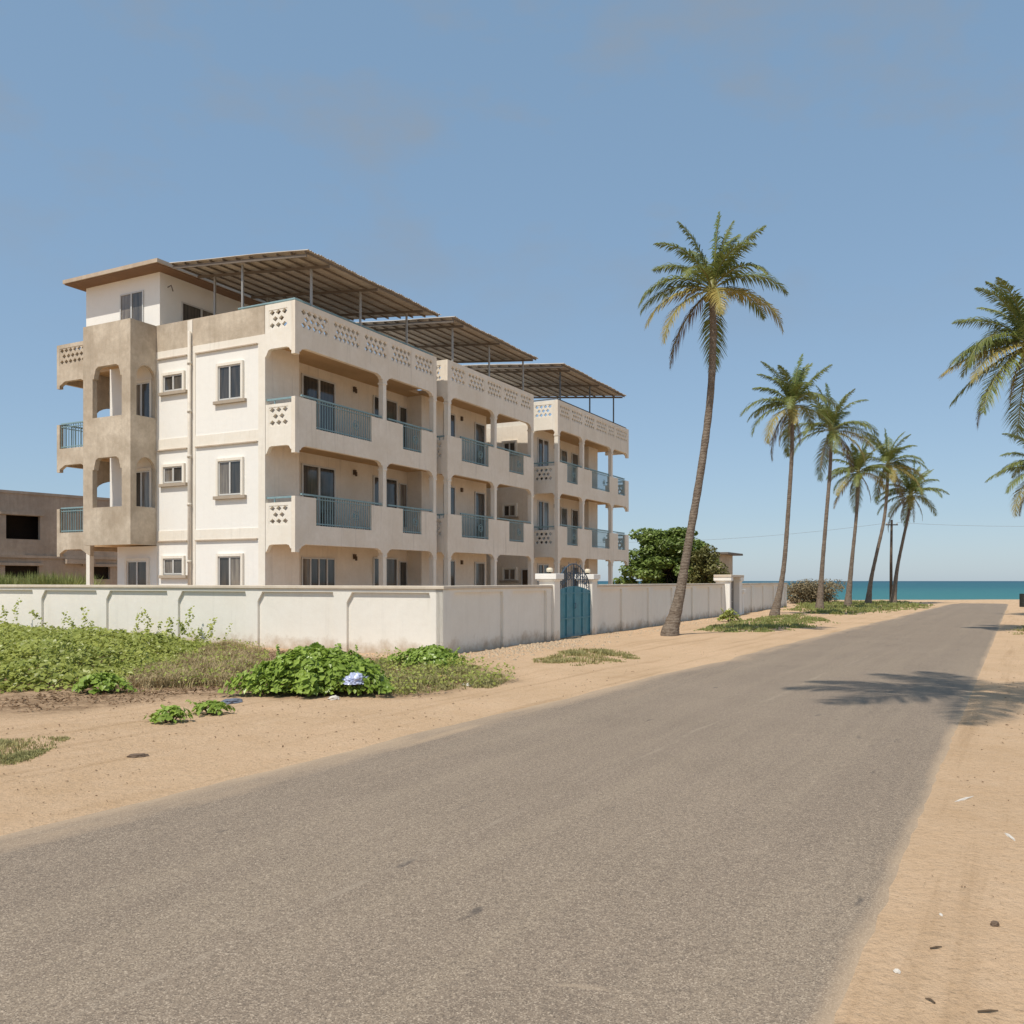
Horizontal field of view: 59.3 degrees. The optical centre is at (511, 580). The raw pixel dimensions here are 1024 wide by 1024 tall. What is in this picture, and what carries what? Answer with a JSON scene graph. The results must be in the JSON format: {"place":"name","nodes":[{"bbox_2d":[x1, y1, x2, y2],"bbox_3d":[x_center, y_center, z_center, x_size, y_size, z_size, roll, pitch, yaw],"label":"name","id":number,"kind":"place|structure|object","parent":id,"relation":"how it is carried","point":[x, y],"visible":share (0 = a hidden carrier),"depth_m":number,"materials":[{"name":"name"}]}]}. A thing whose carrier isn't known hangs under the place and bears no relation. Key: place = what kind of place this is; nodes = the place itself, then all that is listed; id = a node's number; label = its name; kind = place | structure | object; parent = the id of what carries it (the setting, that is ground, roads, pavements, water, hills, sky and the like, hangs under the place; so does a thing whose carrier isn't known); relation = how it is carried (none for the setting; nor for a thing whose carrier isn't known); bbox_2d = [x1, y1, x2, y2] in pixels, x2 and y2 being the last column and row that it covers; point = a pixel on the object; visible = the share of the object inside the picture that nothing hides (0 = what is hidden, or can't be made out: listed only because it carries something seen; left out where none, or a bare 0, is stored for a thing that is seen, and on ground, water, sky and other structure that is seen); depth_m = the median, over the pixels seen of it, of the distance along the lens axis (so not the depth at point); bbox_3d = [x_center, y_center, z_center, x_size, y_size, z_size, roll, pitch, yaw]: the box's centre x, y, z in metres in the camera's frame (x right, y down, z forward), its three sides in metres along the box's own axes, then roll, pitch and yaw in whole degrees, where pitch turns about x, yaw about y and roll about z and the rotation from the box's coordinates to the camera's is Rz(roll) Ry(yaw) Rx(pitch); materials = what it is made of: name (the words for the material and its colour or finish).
{"place":"outdoors","nodes":[
{"label":"outdoors","id":0,"kind":"place"},
{"bbox_2d":[0,735,70,765],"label":"short grass","id":1,"kind":"structure","parent":0,"point":[16,755],"depth_m":9.40,"materials":[{"name":"green plant"}]},
{"bbox_2d":[0,489,116,584],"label":"unfinished building","id":2,"kind":"structure","parent":0,"point":[28,531],"depth_m":48.30,"materials":[{"name":"grey concrete"}]},
{"bbox_2d":[127,753,148,757],"bbox_3d":[-3.802,1.769,9.156,0.220,0.031,0.137,0,0,-18],"label":"stone","id":3,"kind":"object","parent":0,"point":[135,755],"visible":1,"depth_m":9.13,"materials":[{"name":"brown stone"}]},
{"bbox_2d":[57,249,628,588],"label":"apartment building","id":4,"kind":"structure","parent":0,"point":[242,434],"depth_m":31.73,"materials":[{"name":"beige paint"}]},
{"bbox_2d":[120,290,143,321],"bbox_3d":[-13.251,-9.400,31.352,1.170,1.300,0.045,0,0,28],"label":"window","id":5,"kind":"structure","parent":4,"relation":"in","point":[131,304],"depth_m":31.32,"materials":[{"name":"glass"}]},
{"bbox_2d":[124,558,149,584],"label":"window","id":6,"kind":"structure","parent":4,"relation":"in","point":[136,570],"depth_m":31.20,"materials":[{"name":"metal"}]},
{"bbox_2d":[136,468,151,506],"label":"window","id":7,"kind":"structure","parent":4,"relation":"in","point":[143,475],"depth_m":31.07,"materials":[{"name":"glass"}]},
{"bbox_2d":[136,379,151,417],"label":"window","id":8,"kind":"structure","parent":4,"relation":"in","point":[143,387],"depth_m":31.07,"materials":[{"name":"glass"}]},
{"bbox_2d":[158,556,187,577],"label":"window","id":9,"kind":"structure","parent":4,"relation":"in","point":[176,565],"depth_m":30.35,"materials":[{"name":"metal"}]},
{"bbox_2d":[158,463,187,486],"bbox_3d":[-11.440,-3.570,30.359,1.300,0.760,0.108,0,0,28],"label":"window","id":10,"kind":"structure","parent":4,"relation":"in","point":[171,474],"depth_m":30.35,"materials":[{"name":"metal"}]},
{"bbox_2d":[158,370,187,396],"bbox_3d":[-11.440,-6.670,30.359,1.300,0.760,0.108,0,0,28],"label":"window","id":11,"kind":"structure","parent":4,"relation":"in","point":[172,383],"depth_m":30.35,"materials":[{"name":"metal"}]},
{"bbox_2d":[181,301,216,320],"bbox_3d":[-11.158,-9.225,32.343,0.045,1.150,1.800,0,0,28],"label":"window","id":12,"kind":"structure","parent":4,"relation":"in","point":[188,311],"depth_m":31.95,"materials":[{"name":"glass"}]},
{"bbox_2d":[216,553,243,584],"bbox_3d":[-9.146,-0.280,29.169,1.170,1.220,0.083,0,0,28],"label":"window","id":13,"kind":"structure","parent":4,"relation":"in","point":[229,567],"depth_m":29.16,"materials":[{"name":"metal"}]},
{"bbox_2d":[213,457,246,499],"bbox_3d":[-9.151,-3.325,29.157,1.390,1.330,0.108,0,0,28],"label":"window","id":14,"kind":"structure","parent":4,"relation":"in","point":[229,471],"depth_m":29.16,"materials":[{"name":"glass"}]},
{"bbox_2d":[213,360,246,404],"bbox_3d":[-9.151,-6.425,29.157,1.390,1.330,0.108,0,0,28],"label":"window","id":15,"kind":"structure","parent":4,"relation":"in","point":[229,375],"depth_m":29.16,"materials":[{"name":"glass"}]},
{"bbox_2d":[301,557,334,584],"bbox_3d":[-6.834,-0.010,31.823,0.045,1.620,1.800,0,0,28],"label":"window","id":16,"kind":"structure","parent":4,"relation":"in","point":[314,571],"depth_m":31.77,"materials":[{"name":"glass"}]},
{"bbox_2d":[301,463,335,526],"bbox_3d":[-6.829,-2.770,31.821,0.061,2.600,1.800,0,0,28],"label":"balcony door","id":17,"kind":"structure","parent":4,"relation":"in","point":[315,480],"depth_m":31.91,"materials":[{"name":"glass"}]},
{"bbox_2d":[301,373,335,432],"bbox_3d":[-6.829,-5.870,31.821,0.061,2.600,1.800,0,0,28],"label":"balcony door","id":18,"kind":"structure","parent":4,"relation":"in","point":[311,386],"depth_m":31.91,"materials":[{"name":"glass"}]},
{"bbox_2d":[373,557,397,585],"bbox_3d":[-4.969,0.380,35.361,0.061,2.600,1.600,0,0,28],"label":"balcony door","id":19,"kind":"structure","parent":4,"relation":"in","point":[391,563],"depth_m":35.54,"materials":[{"name":"glass"}]},
{"bbox_2d":[373,475,397,507],"bbox_3d":[-4.969,-2.770,35.361,0.061,2.600,1.600,0,0,28],"label":"balcony door","id":20,"kind":"structure","parent":4,"relation":"in","point":[391,484],"depth_m":35.54,"materials":[{"name":"glass"}]},
{"bbox_2d":[373,395,397,422],"bbox_3d":[-4.969,-5.870,35.361,0.061,2.600,1.600,0,0,28],"label":"balcony door","id":21,"kind":"structure","parent":4,"relation":"in","point":[391,406],"depth_m":35.54,"materials":[{"name":"glass"}]},
{"bbox_2d":[399,561,406,585],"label":"window","id":22,"kind":"structure","parent":4,"relation":"in","point":[402,564],"depth_m":36.43,"materials":[{"name":"glass"}]},
{"bbox_2d":[399,483,406,527],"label":"window","id":23,"kind":"structure","parent":4,"relation":"in","point":[402,487],"depth_m":36.48,"materials":[{"name":"metal"}]},
{"bbox_2d":[399,406,406,449],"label":"window","id":24,"kind":"structure","parent":4,"relation":"in","point":[402,410],"depth_m":36.55,"materials":[{"name":"glass"}]},
{"bbox_2d":[443,560,455,585],"bbox_3d":[-2.652,0.390,38.267,0.061,2.580,0.900,0,0,28],"label":"balcony door","id":25,"kind":"structure","parent":4,"relation":"in","point":[453,562],"depth_m":38.49,"materials":[{"name":"glass"}]},
{"bbox_2d":[443,485,455,517],"bbox_3d":[-2.652,-2.760,38.267,0.061,2.580,0.900,0,0,28],"label":"balcony door","id":26,"kind":"structure","parent":4,"relation":"in","point":[453,489],"depth_m":38.49,"materials":[{"name":"glass"}]},
{"bbox_2d":[443,411,455,439],"bbox_3d":[-2.652,-5.860,38.267,0.061,2.580,0.900,0,0,28],"label":"balcony door","id":27,"kind":"structure","parent":4,"relation":"in","point":[453,416],"depth_m":38.49,"materials":[{"name":"glass"}]},
{"bbox_2d":[474,562,484,584],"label":"balcony door","id":28,"kind":"structure","parent":4,"relation":"in","point":[479,567],"depth_m":40.56,"materials":[{"name":"glass"}]},
{"bbox_2d":[474,491,484,538],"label":"balcony door","id":29,"kind":"structure","parent":4,"relation":"in","point":[479,497],"depth_m":40.56,"materials":[{"name":"glass"}]},
{"bbox_2d":[474,422,484,465],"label":"balcony door","id":30,"kind":"structure","parent":4,"relation":"in","point":[479,429],"depth_m":40.56,"materials":[{"name":"glass"}]},
{"bbox_2d":[500,567,518,582],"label":"window","id":31,"kind":"structure","parent":4,"relation":"in","point":[509,574],"depth_m":44.48,"materials":[{"name":"metal"}]},
{"bbox_2d":[500,503,518,518],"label":"window","id":32,"kind":"structure","parent":4,"relation":"in","point":[508,509],"depth_m":44.48,"materials":[{"name":"metal"}]},
{"bbox_2d":[502,440,516,455],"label":"window","id":33,"kind":"structure","parent":4,"relation":"in","point":[511,444],"depth_m":44.46,"materials":[{"name":"metal"}]},
{"bbox_2d":[521,569,527,584],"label":"balcony door","id":34,"kind":"structure","parent":4,"relation":"in","point":[524,572],"depth_m":44.14,"materials":[{"name":"wood"}]},
{"bbox_2d":[537,564,548,584],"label":"balcony door","id":35,"kind":"structure","parent":4,"relation":"in","point":[541,568],"depth_m":44.87,"materials":[{"name":"metal"}]},
{"bbox_2d":[537,500,548,543],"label":"balcony door","id":36,"kind":"structure","parent":4,"relation":"in","point":[542,506],"depth_m":44.96,"materials":[{"name":"glass"}]},
{"bbox_2d":[537,437,548,479],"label":"balcony door","id":37,"kind":"structure","parent":4,"relation":"in","point":[542,444],"depth_m":44.96,"materials":[{"name":"glass"}]},
{"bbox_2d":[561,566,567,588],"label":"balcony door","id":38,"kind":"structure","parent":4,"relation":"in","point":[562,567],"depth_m":48.64,"materials":[{"name":"metal"}]},
{"bbox_2d":[561,507,567,544],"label":"balcony door","id":39,"kind":"structure","parent":4,"relation":"in","point":[564,511],"depth_m":48.52,"materials":[{"name":"glass"}]},
{"bbox_2d":[561,449,567,480],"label":"balcony door","id":40,"kind":"structure","parent":4,"relation":"in","point":[564,454],"depth_m":48.64,"materials":[{"name":"metal"}]},
{"bbox_2d":[571,566,577,585],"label":"balcony door","id":41,"kind":"structure","parent":4,"relation":"in","point":[571,566],"depth_m":49.66,"materials":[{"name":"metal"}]},
{"bbox_2d":[571,509,578,528],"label":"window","id":42,"kind":"structure","parent":4,"relation":"in","point":[574,513],"depth_m":49.73,"materials":[{"name":"glass"}]},
{"bbox_2d":[571,452,578,466],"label":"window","id":43,"kind":"structure","parent":4,"relation":"in","point":[574,457],"depth_m":49.73,"materials":[{"name":"metal"}]},
{"bbox_2d":[0,603,1007,1023],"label":"road","id":44,"kind":"structure","parent":0,"point":[722,843],"depth_m":5.64,"materials":[{"name":"grey asphalt"}]},
{"bbox_2d":[0,599,1023,1023],"bbox_3d":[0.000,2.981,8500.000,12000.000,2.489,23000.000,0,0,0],"label":"ground","id":45,"kind":"structure","parent":0,"point":[976,957],"depth_m":9.17,"materials":[{"name":"beige sand"}]},
{"bbox_2d":[0,569,109,584],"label":"tall weeds","id":46,"kind":"object","parent":45,"relation":"on","point":[33,579],"visible":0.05,"depth_m":39.32,"materials":[{"name":"green plant"}]},
{"bbox_2d":[71,672,136,693],"bbox_3d":[-6.482,1.640,14.328,1.047,0.386,0.755,0,0,0],"label":"weed","id":47,"kind":"object","parent":45,"relation":"on","point":[105,681],"visible":0.96,"depth_m":14.22,"materials":[{"name":"green plant"}]},
{"bbox_2d":[144,704,193,722],"bbox_3d":[-4.328,1.699,11.367,0.538,0.280,0.489,0,0,36],"label":"weed","id":48,"kind":"object","parent":45,"relation":"on","point":[174,711],"visible":0.99,"depth_m":11.28,"materials":[{"name":"green plant"}]},
{"bbox_2d":[116,639,270,692],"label":"dry grass","id":49,"kind":"structure","parent":45,"relation":"on","point":[162,681],"depth_m":16.90,"materials":[{"name":"plant"}]},
{"bbox_2d":[185,699,234,715],"bbox_3d":[-4.037,1.701,12.029,0.570,0.261,0.538,0,0,41],"label":"weed","id":50,"kind":"object","parent":45,"relation":"on","point":[213,707],"visible":0.97,"depth_m":11.94,"materials":[{"name":"green plant"}]},
{"bbox_2d":[221,698,242,703],"bbox_3d":[-4.114,1.750,13.172,0.247,0.070,0.398,0,0,34],"label":"fabric rag","id":51,"kind":"object","parent":45,"relation":"on","point":[235,700],"visible":0.82,"depth_m":13.12,"materials":[{"name":"fabric"}]},
{"bbox_2d":[0,648,464,711],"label":"leaf litter","id":52,"kind":"object","parent":45,"relation":"on","point":[47,699],"visible":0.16,"depth_m":13.95,"materials":[{"name":"plant"}]},
{"bbox_2d":[0,598,515,694],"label":"creeping vine","id":53,"kind":"object","parent":45,"relation":"on","point":[24,649],"visible":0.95,"depth_m":18.07,"materials":[{"name":"green plant"}]},
{"bbox_2d":[217,642,394,695],"bbox_3d":[-3.158,1.428,14.647,2.683,0.819,2.391,0,0,0],"label":"bush","id":54,"kind":"object","parent":45,"relation":"on","point":[316,668],"visible":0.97,"depth_m":13.96,"materials":[{"name":"green plant"}]},
{"bbox_2d":[342,671,368,684],"bbox_3d":[-2.411,1.497,13.978,0.481,0.186,0.337,0,0,-41],"label":"plastic bag","id":55,"kind":"object","parent":54,"relation":"on","point":[353,678],"visible":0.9,"depth_m":13.84,"materials":[{"name":"white plastic"}]},
{"bbox_2d":[327,695,339,699],"bbox_3d":[-2.698,1.761,13.614,0.215,0.062,0.134,0,0,-41],"label":"paper scrap","id":56,"kind":"object","parent":45,"relation":"on","point":[334,697],"visible":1,"depth_m":13.57,"materials":[{"name":"white paper"}]},
{"bbox_2d":[0,568,786,653],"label":"perimeter wall","id":57,"kind":"structure","parent":45,"relation":"on","point":[381,619],"depth_m":24.75,"materials":[{"name":"paint"}]},
{"bbox_2d":[560,562,589,637],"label":"metal gate","id":58,"kind":"structure","parent":57,"relation":"attached to","point":[574,611],"depth_m":28.32,"materials":[{"name":"teal metal"}]},
{"bbox_2d":[731,581,733,613],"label":"metal gate","id":59,"kind":"structure","parent":57,"relation":"attached to","point":[732,594],"depth_m":47.32,"materials":[{"name":"metal"}]},
{"bbox_2d":[379,644,471,667],"bbox_3d":[-1.795,1.589,18.951,1.794,0.510,1.503,0,0,23],"label":"bush","id":60,"kind":"object","parent":45,"relation":"on","point":[435,653],"visible":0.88,"depth_m":18.57,"materials":[{"name":"green plant"}]},
{"bbox_2d":[346,657,509,695],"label":"dry grass","id":61,"kind":"structure","parent":45,"relation":"on","point":[457,672],"depth_m":15.88,"materials":[{"name":"green plant"}]},
{"bbox_2d":[0,644,1015,1021],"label":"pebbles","id":62,"kind":"object","parent":45,"relation":"on","point":[330,746],"visible":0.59,"depth_m":10.57,"materials":[{"name":"brown stone"}]},
{"bbox_2d":[357,618,724,660],"bbox_3d":[5.075,1.762,31.333,6.542,0.112,27.186,0,0,37],"label":"rubble","id":63,"kind":"object","parent":45,"relation":"on","point":[550,644],"visible":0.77,"depth_m":23.61,"materials":[{"name":"beige stone"}]},
{"bbox_2d":[613,526,718,583],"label":"broadleaf tree","id":64,"kind":"object","parent":45,"relation":"on","point":[656,560],"visible":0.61,"depth_m":61.05,"materials":[{"name":"green plant"}]},
{"bbox_2d":[678,544,729,583],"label":"broadleaf tree","id":65,"kind":"object","parent":45,"relation":"on","point":[706,564],"visible":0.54,"depth_m":59.28,"materials":[{"name":"green plant"}]},
{"bbox_2d":[638,211,788,635],"bbox_3d":[6.570,-4.999,29.168,5.006,14.170,3.358,0,0,0],"label":"palm tree","id":66,"kind":"object","parent":45,"relation":"on","point":[715,270],"visible":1,"depth_m":29.33,"materials":[{"name":"green plant"}]},
{"bbox_2d":[709,552,742,574],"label":"hut","id":67,"kind":"object","parent":45,"relation":"on","point":[726,558],"visible":0.14,"depth_m":67.75,"materials":[{"name":"beige paint"}]},
{"bbox_2d":[716,608,741,621],"bbox_3d":[9.538,1.509,39.544,1.129,0.658,0.864,0,0,0],"label":"weed","id":68,"kind":"object","parent":45,"relation":"on","point":[730,616],"visible":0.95,"depth_m":39.39,"materials":[{"name":"green plant"}]},
{"bbox_2d":[739,354,840,615],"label":"palm tree","id":69,"kind":"object","parent":45,"relation":"on","point":[792,387],"visible":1,"depth_m":44.91,"materials":[{"name":"green plant"}]},
{"bbox_2d":[787,579,846,602],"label":"shrub","id":70,"kind":"object","parent":45,"relation":"on","point":[807,590],"visible":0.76,"depth_m":71.22,"materials":[{"name":"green plant"}]},
{"bbox_2d":[781,384,878,608],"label":"palm tree","id":71,"kind":"object","parent":45,"relation":"on","point":[834,416],"visible":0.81,"depth_m":54.90,"materials":[{"name":"green plant"}]},
{"bbox_2d":[826,437,891,605],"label":"palm tree","id":72,"kind":"object","parent":45,"relation":"on","point":[858,458],"visible":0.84,"depth_m":63.38,"materials":[{"name":"green plant"}]},
{"bbox_2d":[850,428,927,603],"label":"palm tree","id":73,"kind":"object","parent":45,"relation":"on","point":[888,455],"visible":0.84,"depth_m":67.38,"materials":[{"name":"green plant"}]},
{"bbox_2d":[885,520,897,599],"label":"utility pole","id":74,"kind":"object","parent":45,"relation":"on","point":[891,524],"visible":0.94,"depth_m":73.52,"materials":[{"name":"metal"}]},
{"bbox_2d":[875,459,949,602],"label":"palm tree","id":75,"kind":"object","parent":45,"relation":"on","point":[911,486],"visible":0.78,"depth_m":70.30,"materials":[{"name":"green plant"}]},
{"bbox_2d":[938,277,1023,443],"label":"palm tree","id":76,"kind":"object","parent":45,"relation":"on","point":[1015,320],"visible":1,"depth_m":29.96,"materials":[{"name":"green plant"}]},
{"bbox_2d":[977,1009,997,1011],"bbox_3d":[1.984,1.789,3.746,0.091,0.012,0.013,0,0,-5],"label":"twig","id":77,"kind":"object","parent":45,"relation":"on","point":[988,1010],"visible":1,"depth_m":3.74,"materials":[{"name":"brown wood"}]},
{"bbox_2d":[990,920,999,926],"bbox_3d":[2.529,1.788,4.711,0.059,0.025,0.044,0,0,-45],"label":"stone","id":78,"kind":"object","parent":45,"relation":"on","point":[995,923],"visible":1,"depth_m":4.70,"materials":[{"name":"stone"}]},
{"bbox_2d":[985,425,1023,517],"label":"palm tree","id":79,"kind":"object","parent":45,"relation":"on","point":[1019,464],"visible":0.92,"depth_m":45.04,"materials":[{"name":"green plant"}]},
{"bbox_2d":[1019,594,1023,606],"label":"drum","id":80,"kind":"object","parent":45,"relation":"on","point":[1021,600],"visible":0.95,"depth_m":62.18,"materials":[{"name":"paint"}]},
{"bbox_2d":[0,0,1023,580],"label":"sky","id":81,"kind":"structure","parent":0,"point":[513,170],"materials":[{"name":"blue"}]},
{"bbox_2d":[531,647,640,665],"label":"short grass","id":82,"kind":"structure","parent":0,"point":[560,658],"depth_m":20.61,"materials":[{"name":"green plant"}]},
{"bbox_2d":[694,612,837,631],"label":"short grass","id":83,"kind":"structure","parent":0,"point":[767,623],"depth_m":35.97,"materials":[{"name":"green plant"}]},
{"bbox_2d":[598,581,1023,599],"bbox_3d":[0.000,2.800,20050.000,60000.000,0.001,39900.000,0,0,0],"label":"sea","id":84,"kind":"structure","parent":0,"point":[943,590],"depth_m":296.49,"materials":[{"name":"liquid"}]},
{"bbox_2d":[780,599,934,615],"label":"short grass","id":85,"kind":"structure","parent":0,"point":[840,610],"depth_m":58.53,"materials":[{"name":"green plant"}]},
{"bbox_2d":[1006,625,1023,634],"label":"short grass","id":86,"kind":"structure","parent":0,"point":[1017,629],"depth_m":32.31,"materials":[{"name":"plant"}]}
]}

